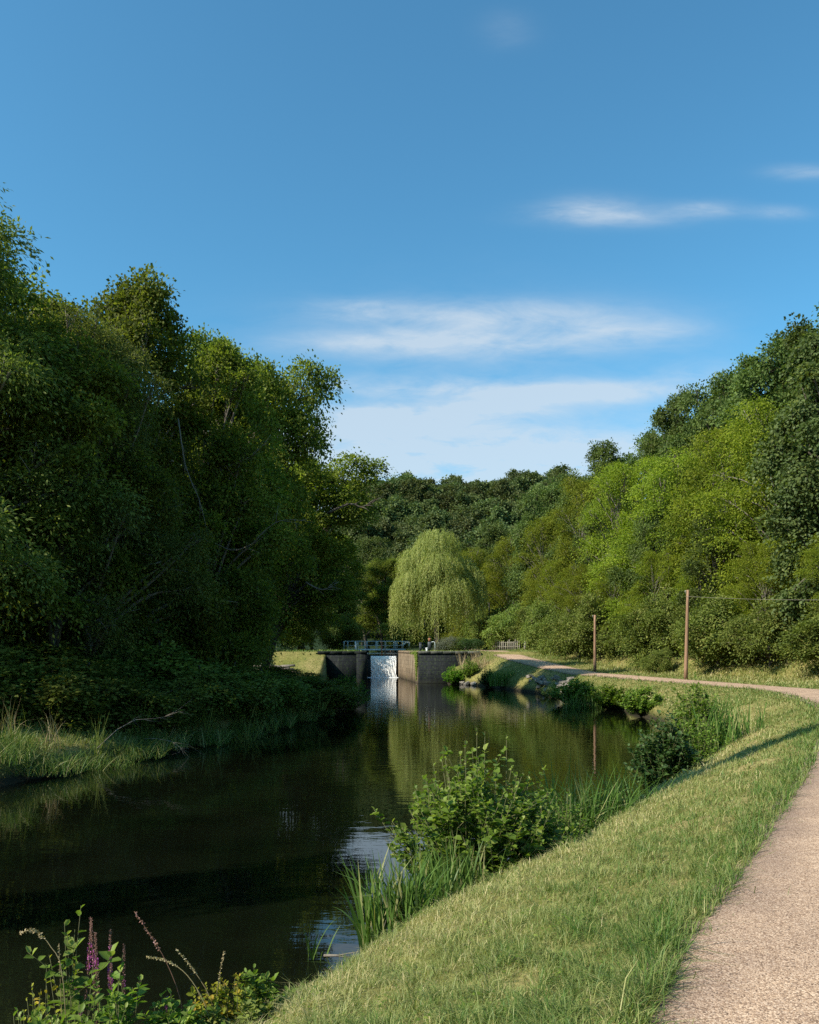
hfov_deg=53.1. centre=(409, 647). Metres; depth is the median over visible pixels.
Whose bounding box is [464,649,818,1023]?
towpath
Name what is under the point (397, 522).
hillside tree
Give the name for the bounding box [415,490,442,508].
hillside tree
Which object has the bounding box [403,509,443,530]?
hillside tree
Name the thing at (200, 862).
canal water
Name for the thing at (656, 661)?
hedge shrub
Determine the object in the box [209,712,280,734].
rough grass clump
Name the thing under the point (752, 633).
hedge shrub
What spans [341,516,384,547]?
hillside tree
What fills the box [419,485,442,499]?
hillside tree
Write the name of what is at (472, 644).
clipped bush
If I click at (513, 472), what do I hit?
hillside tree
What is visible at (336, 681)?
undergrowth shrub
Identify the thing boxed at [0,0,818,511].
sky
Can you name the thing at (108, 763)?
grass tussock
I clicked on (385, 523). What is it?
hillside tree
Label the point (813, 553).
robinia tree
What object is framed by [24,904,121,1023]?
leafy shoot
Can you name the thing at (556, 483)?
oak tree
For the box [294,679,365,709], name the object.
undergrowth shrub
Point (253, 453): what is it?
dead branch
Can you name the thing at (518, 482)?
hillside tree
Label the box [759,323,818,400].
oak tree
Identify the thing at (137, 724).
dead branch
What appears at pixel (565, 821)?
leafy bush
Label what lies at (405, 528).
hillside tree
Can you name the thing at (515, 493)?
hillside tree
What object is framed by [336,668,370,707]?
bramble bush
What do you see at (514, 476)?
hillside tree
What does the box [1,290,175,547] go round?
alder tree
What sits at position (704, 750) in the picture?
pale bush
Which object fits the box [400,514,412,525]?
hillside tree
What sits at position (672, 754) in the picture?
dark alder bush
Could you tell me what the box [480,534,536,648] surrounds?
robinia tree
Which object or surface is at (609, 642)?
hedge shrub
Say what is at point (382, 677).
foam
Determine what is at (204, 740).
rough grass clump
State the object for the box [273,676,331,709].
undergrowth shrub
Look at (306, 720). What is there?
grass tussock
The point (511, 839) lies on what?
alder bush
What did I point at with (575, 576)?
robinia tree
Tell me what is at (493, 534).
oak tree
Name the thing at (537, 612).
hedge shrub
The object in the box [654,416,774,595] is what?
robinia tree
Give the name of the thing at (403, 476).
hillside tree
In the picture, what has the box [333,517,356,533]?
hillside tree
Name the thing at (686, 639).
utility pole
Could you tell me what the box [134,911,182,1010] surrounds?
seed stalk
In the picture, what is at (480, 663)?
dry weeds
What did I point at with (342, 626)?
alder tree
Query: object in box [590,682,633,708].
round bush
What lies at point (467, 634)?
hedge shrub
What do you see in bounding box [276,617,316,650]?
hedge shrub
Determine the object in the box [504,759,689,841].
sedge clump
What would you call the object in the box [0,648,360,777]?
bank grass
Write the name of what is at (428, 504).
hillside tree
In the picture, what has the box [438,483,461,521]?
hillside tree
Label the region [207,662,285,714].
undergrowth shrub
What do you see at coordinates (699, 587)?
robinia tree
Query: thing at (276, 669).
undergrowth shrub
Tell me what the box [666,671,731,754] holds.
upright bush
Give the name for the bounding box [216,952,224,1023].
seed stalk
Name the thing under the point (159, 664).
undergrowth shrub
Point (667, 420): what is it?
oak tree
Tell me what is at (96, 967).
loosestrife
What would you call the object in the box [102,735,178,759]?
grass tussock
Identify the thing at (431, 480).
hillside tree
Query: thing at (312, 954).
reed tuft
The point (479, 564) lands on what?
robinia tree
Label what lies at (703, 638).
hedge shrub
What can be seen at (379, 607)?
robinia tree
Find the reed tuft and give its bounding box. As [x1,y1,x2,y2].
[303,925,339,960]
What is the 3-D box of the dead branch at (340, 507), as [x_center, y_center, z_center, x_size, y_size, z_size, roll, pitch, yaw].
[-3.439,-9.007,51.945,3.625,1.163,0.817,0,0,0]
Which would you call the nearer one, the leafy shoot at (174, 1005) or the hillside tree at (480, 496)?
the leafy shoot at (174, 1005)
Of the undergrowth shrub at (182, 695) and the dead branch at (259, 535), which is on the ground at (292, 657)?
the undergrowth shrub at (182, 695)
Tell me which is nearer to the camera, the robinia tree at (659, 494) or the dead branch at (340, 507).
the dead branch at (340, 507)
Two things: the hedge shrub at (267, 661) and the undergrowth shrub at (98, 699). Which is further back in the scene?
the hedge shrub at (267, 661)
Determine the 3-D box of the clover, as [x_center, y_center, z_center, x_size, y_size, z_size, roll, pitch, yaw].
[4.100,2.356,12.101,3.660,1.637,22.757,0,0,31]
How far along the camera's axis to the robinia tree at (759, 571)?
53.63 m
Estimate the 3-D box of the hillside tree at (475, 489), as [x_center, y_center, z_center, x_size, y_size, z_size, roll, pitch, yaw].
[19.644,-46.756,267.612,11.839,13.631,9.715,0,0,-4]
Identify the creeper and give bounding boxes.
[409,651,417,680]
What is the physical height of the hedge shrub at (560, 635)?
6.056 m
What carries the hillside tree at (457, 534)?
on the ground at (292, 657)
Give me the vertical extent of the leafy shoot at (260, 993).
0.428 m
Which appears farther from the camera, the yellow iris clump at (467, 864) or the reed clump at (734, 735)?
the reed clump at (734, 735)
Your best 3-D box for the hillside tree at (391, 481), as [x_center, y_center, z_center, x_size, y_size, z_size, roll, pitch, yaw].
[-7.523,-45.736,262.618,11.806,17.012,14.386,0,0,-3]
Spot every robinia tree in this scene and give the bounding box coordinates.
[364,560,404,647]
[411,594,449,649]
[439,546,499,649]
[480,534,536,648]
[509,515,578,606]
[533,557,579,618]
[541,475,613,610]
[547,563,608,647]
[570,459,664,607]
[583,446,726,638]
[590,563,632,620]
[610,549,690,618]
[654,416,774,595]
[669,561,722,611]
[673,393,817,621]
[714,539,795,665]
[784,533,818,637]
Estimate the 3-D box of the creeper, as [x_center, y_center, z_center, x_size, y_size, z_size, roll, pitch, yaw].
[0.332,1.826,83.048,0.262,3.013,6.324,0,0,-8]
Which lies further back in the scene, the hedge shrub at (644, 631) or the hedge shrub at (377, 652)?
the hedge shrub at (377, 652)
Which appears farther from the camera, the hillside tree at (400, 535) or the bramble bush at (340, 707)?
the hillside tree at (400, 535)
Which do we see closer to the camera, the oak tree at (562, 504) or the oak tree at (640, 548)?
the oak tree at (640, 548)
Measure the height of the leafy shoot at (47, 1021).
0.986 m
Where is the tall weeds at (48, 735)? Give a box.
[41,710,70,748]
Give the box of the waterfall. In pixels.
[371,656,395,676]
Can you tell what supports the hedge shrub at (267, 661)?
on the ground at (292, 657)
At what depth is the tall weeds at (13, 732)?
22.05 m
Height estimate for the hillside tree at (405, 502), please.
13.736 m
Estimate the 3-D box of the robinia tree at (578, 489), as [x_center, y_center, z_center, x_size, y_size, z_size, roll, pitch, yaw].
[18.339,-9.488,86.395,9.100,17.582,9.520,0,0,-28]
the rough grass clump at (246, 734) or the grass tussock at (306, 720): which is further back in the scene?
the grass tussock at (306, 720)
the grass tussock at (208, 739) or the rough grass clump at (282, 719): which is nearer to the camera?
the grass tussock at (208, 739)
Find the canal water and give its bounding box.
[0,678,664,1023]
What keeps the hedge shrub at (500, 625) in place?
on the ground at (292, 657)
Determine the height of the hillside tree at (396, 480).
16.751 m
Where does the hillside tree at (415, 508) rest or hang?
on the ground at (292, 657)
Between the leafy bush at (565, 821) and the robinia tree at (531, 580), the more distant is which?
the robinia tree at (531, 580)
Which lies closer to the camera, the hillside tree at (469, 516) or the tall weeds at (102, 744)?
the tall weeds at (102, 744)
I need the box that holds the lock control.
[428,638,430,650]
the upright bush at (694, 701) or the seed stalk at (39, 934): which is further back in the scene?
the upright bush at (694, 701)
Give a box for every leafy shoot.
[13,1006,58,1023]
[22,955,78,1023]
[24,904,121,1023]
[29,1002,52,1023]
[58,966,142,1023]
[93,955,187,1023]
[136,988,181,1023]
[153,998,237,1023]
[186,972,258,1023]
[199,997,286,1023]
[238,963,279,1017]
[266,986,297,1009]
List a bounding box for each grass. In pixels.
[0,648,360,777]
[401,647,818,717]
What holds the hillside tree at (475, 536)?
on the ground at (292, 657)
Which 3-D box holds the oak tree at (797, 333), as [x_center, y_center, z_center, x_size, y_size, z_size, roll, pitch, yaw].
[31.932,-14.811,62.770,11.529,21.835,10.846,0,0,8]
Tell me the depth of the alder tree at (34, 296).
35.92 m
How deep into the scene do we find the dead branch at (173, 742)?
26.14 m
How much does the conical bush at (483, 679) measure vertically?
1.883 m
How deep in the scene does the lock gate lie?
95.67 m
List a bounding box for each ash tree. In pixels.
[0,182,161,649]
[4,298,235,675]
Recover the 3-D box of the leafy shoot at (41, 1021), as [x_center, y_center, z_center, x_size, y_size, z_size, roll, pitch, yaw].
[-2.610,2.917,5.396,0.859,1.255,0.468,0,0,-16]
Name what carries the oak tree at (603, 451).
on the ground at (292, 657)
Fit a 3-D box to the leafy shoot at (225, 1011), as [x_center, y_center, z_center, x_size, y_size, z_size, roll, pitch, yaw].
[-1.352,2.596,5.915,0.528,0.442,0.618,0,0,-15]
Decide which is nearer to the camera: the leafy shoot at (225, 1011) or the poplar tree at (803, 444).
the leafy shoot at (225, 1011)
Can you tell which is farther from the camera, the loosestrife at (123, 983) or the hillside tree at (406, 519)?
the hillside tree at (406, 519)
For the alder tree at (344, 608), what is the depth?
116.93 m
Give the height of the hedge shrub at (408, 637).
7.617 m
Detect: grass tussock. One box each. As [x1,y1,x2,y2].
[0,721,49,750]
[0,735,69,765]
[4,745,111,776]
[59,747,144,771]
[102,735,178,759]
[118,727,195,750]
[182,724,240,745]
[224,720,275,737]
[258,712,298,727]
[284,705,326,721]
[303,703,343,716]
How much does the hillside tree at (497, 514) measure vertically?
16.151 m
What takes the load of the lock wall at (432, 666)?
on the ground at (292, 657)
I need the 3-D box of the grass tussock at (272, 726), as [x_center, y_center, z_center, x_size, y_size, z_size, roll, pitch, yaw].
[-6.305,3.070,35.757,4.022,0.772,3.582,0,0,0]
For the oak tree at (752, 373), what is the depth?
63.62 m
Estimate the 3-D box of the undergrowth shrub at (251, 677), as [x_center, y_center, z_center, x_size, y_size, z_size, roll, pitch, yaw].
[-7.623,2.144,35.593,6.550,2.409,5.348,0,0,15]
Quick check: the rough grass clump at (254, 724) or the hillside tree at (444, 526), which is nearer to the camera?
the rough grass clump at (254, 724)
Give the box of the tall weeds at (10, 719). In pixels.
[1,696,32,737]
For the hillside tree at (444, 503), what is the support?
on the ground at (292, 657)
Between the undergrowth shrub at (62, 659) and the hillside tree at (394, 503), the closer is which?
the undergrowth shrub at (62, 659)
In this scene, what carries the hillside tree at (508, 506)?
on the ground at (292, 657)
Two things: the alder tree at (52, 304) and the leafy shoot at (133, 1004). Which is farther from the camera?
the alder tree at (52, 304)
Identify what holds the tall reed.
on the ground at (292, 657)
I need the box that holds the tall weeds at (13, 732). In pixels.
[0,706,40,752]
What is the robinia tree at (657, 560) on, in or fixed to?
on the ground at (292, 657)
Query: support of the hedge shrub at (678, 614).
on the ground at (292, 657)
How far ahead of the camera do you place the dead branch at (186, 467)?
33.58 m
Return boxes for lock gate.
[355,641,397,676]
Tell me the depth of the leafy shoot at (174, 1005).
5.63 m
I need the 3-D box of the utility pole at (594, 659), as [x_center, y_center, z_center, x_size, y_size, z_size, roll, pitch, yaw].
[14.581,-0.304,64.513,0.286,4.500,0.250,0,0,34]
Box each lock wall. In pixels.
[317,651,366,682]
[386,651,479,682]
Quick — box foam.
[367,677,398,677]
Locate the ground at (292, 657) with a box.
[0,505,818,1023]
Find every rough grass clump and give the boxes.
[155,721,235,747]
[177,719,263,743]
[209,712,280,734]
[236,706,298,727]
[274,703,318,720]
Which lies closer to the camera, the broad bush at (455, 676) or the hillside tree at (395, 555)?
the broad bush at (455, 676)
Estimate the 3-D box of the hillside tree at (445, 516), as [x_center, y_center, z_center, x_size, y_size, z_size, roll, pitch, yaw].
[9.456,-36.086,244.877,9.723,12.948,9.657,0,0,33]
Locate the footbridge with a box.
[344,641,409,650]
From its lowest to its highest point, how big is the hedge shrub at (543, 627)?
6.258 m
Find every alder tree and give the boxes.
[0,251,71,594]
[0,313,196,654]
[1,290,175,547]
[33,262,248,664]
[125,328,306,673]
[136,322,302,666]
[191,349,353,633]
[259,447,399,669]
[286,567,347,648]
[316,534,370,649]
[353,556,415,648]
[418,553,450,649]
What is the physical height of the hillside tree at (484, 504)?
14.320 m
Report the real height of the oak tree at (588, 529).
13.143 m
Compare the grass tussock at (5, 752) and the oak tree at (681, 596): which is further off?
the oak tree at (681, 596)
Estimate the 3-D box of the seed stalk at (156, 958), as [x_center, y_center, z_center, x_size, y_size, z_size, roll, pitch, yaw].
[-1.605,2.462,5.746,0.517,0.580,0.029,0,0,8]
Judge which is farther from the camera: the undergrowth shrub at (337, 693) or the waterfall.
the waterfall
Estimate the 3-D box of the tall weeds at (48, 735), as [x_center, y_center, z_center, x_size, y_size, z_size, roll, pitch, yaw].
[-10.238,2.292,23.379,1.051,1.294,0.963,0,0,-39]
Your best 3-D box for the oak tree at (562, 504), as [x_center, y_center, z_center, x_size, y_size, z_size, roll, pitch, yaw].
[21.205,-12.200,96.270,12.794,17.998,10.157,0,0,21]
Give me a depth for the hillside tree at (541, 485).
244.48 m
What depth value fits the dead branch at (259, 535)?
37.04 m
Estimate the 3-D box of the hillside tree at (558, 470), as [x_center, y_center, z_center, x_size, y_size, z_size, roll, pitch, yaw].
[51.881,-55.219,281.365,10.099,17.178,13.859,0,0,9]
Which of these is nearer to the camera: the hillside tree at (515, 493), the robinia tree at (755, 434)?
the robinia tree at (755, 434)
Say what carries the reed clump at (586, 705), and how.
on the ground at (292, 657)
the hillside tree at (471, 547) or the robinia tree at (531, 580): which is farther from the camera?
the hillside tree at (471, 547)
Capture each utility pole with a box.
[592,615,596,671]
[684,590,688,678]
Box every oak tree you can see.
[287,564,343,649]
[347,536,397,651]
[440,540,483,649]
[463,521,525,621]
[500,483,572,607]
[528,476,576,565]
[538,468,607,590]
[568,501,615,605]
[576,437,640,588]
[602,503,695,604]
[618,429,678,543]
[635,382,694,552]
[657,368,751,583]
[664,511,759,619]
[691,392,770,483]
[702,335,803,563]
[759,312,818,558]
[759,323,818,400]
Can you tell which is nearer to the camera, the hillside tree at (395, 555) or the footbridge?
the footbridge
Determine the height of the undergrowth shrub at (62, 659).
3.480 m
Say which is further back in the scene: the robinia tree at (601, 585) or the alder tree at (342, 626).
the alder tree at (342, 626)
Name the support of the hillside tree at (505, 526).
on the ground at (292, 657)
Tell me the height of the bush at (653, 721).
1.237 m
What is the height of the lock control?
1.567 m
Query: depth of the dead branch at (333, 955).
9.01 m
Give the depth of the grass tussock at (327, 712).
40.96 m
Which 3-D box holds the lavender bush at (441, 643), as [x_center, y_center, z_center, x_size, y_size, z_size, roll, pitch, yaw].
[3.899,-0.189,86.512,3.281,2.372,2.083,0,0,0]
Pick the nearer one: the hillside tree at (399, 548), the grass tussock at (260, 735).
the grass tussock at (260, 735)
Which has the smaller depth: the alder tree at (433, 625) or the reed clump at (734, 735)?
the reed clump at (734, 735)
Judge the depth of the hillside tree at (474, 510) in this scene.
239.94 m
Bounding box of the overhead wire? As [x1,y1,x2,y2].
[688,596,776,599]
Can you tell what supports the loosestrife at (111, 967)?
on the ground at (292, 657)
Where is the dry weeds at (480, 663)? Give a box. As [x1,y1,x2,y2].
[455,651,493,668]
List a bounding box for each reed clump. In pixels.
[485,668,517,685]
[561,692,602,708]
[681,687,770,748]
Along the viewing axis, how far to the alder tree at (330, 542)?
61.83 m
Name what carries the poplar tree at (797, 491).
on the ground at (292, 657)
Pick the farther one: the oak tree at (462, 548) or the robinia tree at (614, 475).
the oak tree at (462, 548)
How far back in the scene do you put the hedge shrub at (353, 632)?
105.94 m
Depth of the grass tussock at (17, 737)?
22.07 m
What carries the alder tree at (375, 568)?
on the ground at (292, 657)
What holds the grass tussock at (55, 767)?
on the ground at (292, 657)
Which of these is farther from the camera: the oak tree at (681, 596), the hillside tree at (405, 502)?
the hillside tree at (405, 502)
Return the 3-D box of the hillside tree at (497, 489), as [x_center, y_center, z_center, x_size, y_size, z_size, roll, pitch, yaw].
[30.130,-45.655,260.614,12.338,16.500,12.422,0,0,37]
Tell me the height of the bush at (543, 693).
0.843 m
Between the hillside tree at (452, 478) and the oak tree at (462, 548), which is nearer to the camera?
the oak tree at (462, 548)
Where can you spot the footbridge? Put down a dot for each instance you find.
(366, 645)
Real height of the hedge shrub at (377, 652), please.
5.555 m
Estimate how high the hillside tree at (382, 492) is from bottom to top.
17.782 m
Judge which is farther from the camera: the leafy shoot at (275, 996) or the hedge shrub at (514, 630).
the hedge shrub at (514, 630)
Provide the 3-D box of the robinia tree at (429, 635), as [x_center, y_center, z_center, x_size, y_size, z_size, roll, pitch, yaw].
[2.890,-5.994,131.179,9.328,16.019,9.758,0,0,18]
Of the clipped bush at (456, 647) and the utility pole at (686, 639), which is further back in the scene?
the clipped bush at (456, 647)
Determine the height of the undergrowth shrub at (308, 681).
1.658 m
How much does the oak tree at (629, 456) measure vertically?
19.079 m
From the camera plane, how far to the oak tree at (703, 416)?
82.97 m
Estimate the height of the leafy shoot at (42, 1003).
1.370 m
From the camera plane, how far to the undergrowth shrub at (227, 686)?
31.38 m
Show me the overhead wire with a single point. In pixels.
(735, 598)
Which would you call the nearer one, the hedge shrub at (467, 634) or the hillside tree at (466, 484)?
the hedge shrub at (467, 634)
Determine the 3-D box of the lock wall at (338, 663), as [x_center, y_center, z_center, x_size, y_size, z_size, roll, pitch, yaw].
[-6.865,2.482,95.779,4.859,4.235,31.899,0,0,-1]
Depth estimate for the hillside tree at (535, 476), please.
268.71 m
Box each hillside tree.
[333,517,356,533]
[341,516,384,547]
[365,515,399,548]
[367,480,397,503]
[370,478,400,498]
[373,493,410,522]
[382,541,404,558]
[387,547,412,562]
[388,470,415,494]
[388,494,411,522]
[388,527,414,550]
[391,521,408,539]
[393,522,412,542]
[396,473,414,496]
[396,500,424,522]
[398,476,433,502]
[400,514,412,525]
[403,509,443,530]
[403,529,435,550]
[413,510,445,535]
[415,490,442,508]
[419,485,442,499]
[420,496,438,513]
[428,477,445,485]
[429,506,454,524]
[436,523,450,531]
[437,489,465,517]
[438,473,465,484]
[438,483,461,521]
[441,527,467,543]
[442,480,462,488]
[446,489,481,512]
[446,514,478,536]
[452,515,478,531]
[454,503,487,521]
[457,523,489,551]
[461,482,473,488]
[462,484,485,504]
[464,543,483,553]
[466,492,483,505]
[469,478,491,493]
[469,499,492,515]
[471,496,500,506]
[480,503,519,527]
[485,476,516,501]
[485,496,516,520]
[495,523,512,536]
[504,468,528,488]
[506,472,527,488]
[507,475,530,500]
[507,489,527,505]
[507,499,535,524]
[517,469,544,489]
[524,482,549,505]
[541,478,558,485]
[548,462,571,480]
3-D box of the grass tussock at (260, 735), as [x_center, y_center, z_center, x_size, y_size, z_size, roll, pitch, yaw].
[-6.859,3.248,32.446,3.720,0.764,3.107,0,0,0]
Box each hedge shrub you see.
[0,542,56,650]
[247,642,275,671]
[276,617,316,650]
[316,611,368,649]
[369,647,387,655]
[376,609,426,649]
[457,603,492,649]
[468,599,523,649]
[477,598,534,649]
[504,607,550,648]
[517,596,558,649]
[523,606,578,655]
[544,603,597,659]
[557,589,623,662]
[603,625,633,652]
[605,581,692,670]
[638,648,673,672]
[661,588,758,674]
[662,601,706,660]
[713,590,812,672]
[764,601,818,672]
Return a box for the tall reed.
[493,747,612,833]
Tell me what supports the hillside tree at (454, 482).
on the ground at (292, 657)
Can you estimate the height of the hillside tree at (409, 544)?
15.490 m
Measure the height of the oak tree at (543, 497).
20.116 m
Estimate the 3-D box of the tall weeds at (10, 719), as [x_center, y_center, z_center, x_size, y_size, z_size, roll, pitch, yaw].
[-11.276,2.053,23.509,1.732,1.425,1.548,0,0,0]
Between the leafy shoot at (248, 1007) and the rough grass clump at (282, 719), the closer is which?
the leafy shoot at (248, 1007)
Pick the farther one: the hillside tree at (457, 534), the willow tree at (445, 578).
the hillside tree at (457, 534)
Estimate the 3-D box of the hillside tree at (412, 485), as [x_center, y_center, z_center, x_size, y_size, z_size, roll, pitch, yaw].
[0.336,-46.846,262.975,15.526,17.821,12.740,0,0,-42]
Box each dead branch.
[96,699,191,748]
[144,727,205,756]
[178,419,207,532]
[210,503,310,551]
[237,436,269,463]
[305,577,339,594]
[323,886,387,958]
[327,497,381,514]
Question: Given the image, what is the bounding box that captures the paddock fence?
[492,639,519,649]
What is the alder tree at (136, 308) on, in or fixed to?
on the ground at (292, 657)
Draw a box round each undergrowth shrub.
[0,638,140,732]
[0,662,58,717]
[0,662,169,737]
[75,640,240,688]
[106,674,232,734]
[143,665,288,725]
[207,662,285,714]
[224,669,318,725]
[254,666,309,675]
[264,671,323,677]
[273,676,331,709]
[277,675,344,689]
[277,676,359,686]
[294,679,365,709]
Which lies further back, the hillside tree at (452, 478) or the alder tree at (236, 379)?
the hillside tree at (452, 478)
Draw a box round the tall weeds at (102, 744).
[80,716,110,761]
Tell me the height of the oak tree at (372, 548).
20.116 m
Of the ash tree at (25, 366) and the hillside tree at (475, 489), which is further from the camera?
the hillside tree at (475, 489)
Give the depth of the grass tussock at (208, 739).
29.31 m
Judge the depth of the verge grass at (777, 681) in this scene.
51.69 m
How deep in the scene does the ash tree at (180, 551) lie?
31.68 m
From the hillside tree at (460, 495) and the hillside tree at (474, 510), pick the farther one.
the hillside tree at (460, 495)
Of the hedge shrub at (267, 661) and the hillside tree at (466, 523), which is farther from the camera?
the hillside tree at (466, 523)
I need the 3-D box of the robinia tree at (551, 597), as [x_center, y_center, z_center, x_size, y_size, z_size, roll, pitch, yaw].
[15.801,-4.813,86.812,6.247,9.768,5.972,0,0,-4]
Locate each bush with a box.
[317,678,370,712]
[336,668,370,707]
[370,728,586,887]
[433,635,457,650]
[441,665,466,683]
[443,637,466,650]
[457,638,484,650]
[458,655,480,676]
[478,668,495,686]
[529,791,601,857]
[541,686,560,696]
[546,674,601,703]
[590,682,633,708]
[616,683,664,714]
[623,706,706,791]
[649,705,687,727]
[661,711,729,763]
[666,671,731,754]
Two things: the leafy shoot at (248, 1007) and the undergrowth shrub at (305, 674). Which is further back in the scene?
the undergrowth shrub at (305, 674)
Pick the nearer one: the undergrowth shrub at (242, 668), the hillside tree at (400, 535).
the undergrowth shrub at (242, 668)
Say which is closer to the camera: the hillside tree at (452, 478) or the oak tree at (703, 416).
the oak tree at (703, 416)
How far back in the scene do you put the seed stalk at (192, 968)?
5.85 m
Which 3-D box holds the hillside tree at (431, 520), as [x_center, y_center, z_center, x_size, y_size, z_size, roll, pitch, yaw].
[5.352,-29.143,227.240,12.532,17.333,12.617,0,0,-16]
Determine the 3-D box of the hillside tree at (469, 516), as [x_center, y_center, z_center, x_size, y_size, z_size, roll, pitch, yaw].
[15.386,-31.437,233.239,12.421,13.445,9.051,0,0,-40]
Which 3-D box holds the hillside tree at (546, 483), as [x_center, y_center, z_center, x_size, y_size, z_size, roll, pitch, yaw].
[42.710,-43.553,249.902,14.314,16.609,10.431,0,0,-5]
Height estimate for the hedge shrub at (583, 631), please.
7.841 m
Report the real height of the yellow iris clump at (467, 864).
1.269 m
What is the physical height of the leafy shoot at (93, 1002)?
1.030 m
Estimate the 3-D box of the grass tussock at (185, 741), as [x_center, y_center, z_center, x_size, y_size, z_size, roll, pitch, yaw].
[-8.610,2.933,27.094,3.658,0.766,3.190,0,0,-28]
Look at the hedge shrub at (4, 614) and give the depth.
29.41 m
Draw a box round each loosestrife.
[74,917,106,1023]
[82,918,94,1020]
[107,929,117,1009]
[122,945,125,992]
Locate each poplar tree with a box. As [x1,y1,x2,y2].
[740,327,818,675]
[776,305,818,582]
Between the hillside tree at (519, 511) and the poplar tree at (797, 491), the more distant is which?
the hillside tree at (519, 511)
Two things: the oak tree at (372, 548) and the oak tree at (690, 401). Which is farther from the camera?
the oak tree at (372, 548)
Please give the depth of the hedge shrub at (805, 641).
44.64 m
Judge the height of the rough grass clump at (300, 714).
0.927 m
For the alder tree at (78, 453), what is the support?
on the ground at (292, 657)
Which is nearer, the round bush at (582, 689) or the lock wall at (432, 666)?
the round bush at (582, 689)
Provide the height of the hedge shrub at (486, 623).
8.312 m
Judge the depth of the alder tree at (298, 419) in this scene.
52.20 m
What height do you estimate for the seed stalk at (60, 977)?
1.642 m
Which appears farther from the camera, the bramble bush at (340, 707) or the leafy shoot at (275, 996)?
the bramble bush at (340, 707)
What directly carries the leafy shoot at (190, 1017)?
on the ground at (292, 657)
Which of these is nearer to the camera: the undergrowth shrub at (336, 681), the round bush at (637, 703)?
the round bush at (637, 703)
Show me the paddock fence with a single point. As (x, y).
(503, 642)
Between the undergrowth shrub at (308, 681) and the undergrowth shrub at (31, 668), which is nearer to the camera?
the undergrowth shrub at (31, 668)
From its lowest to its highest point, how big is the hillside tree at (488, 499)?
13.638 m
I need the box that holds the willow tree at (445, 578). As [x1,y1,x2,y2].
[388,527,489,649]
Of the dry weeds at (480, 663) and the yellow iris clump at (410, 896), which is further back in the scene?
the dry weeds at (480, 663)
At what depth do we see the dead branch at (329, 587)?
43.97 m
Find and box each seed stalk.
[19,928,66,1023]
[58,945,61,1014]
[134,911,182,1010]
[146,956,209,1018]
[176,949,212,1005]
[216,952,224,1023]
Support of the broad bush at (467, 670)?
on the ground at (292, 657)
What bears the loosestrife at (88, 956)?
on the ground at (292, 657)
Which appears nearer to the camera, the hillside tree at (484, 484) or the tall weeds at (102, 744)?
the tall weeds at (102, 744)
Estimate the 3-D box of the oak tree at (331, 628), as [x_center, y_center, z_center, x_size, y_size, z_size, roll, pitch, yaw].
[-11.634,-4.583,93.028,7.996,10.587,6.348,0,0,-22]
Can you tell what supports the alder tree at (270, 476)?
on the ground at (292, 657)
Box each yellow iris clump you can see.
[329,842,480,951]
[393,826,504,902]
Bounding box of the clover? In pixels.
[255,712,818,1023]

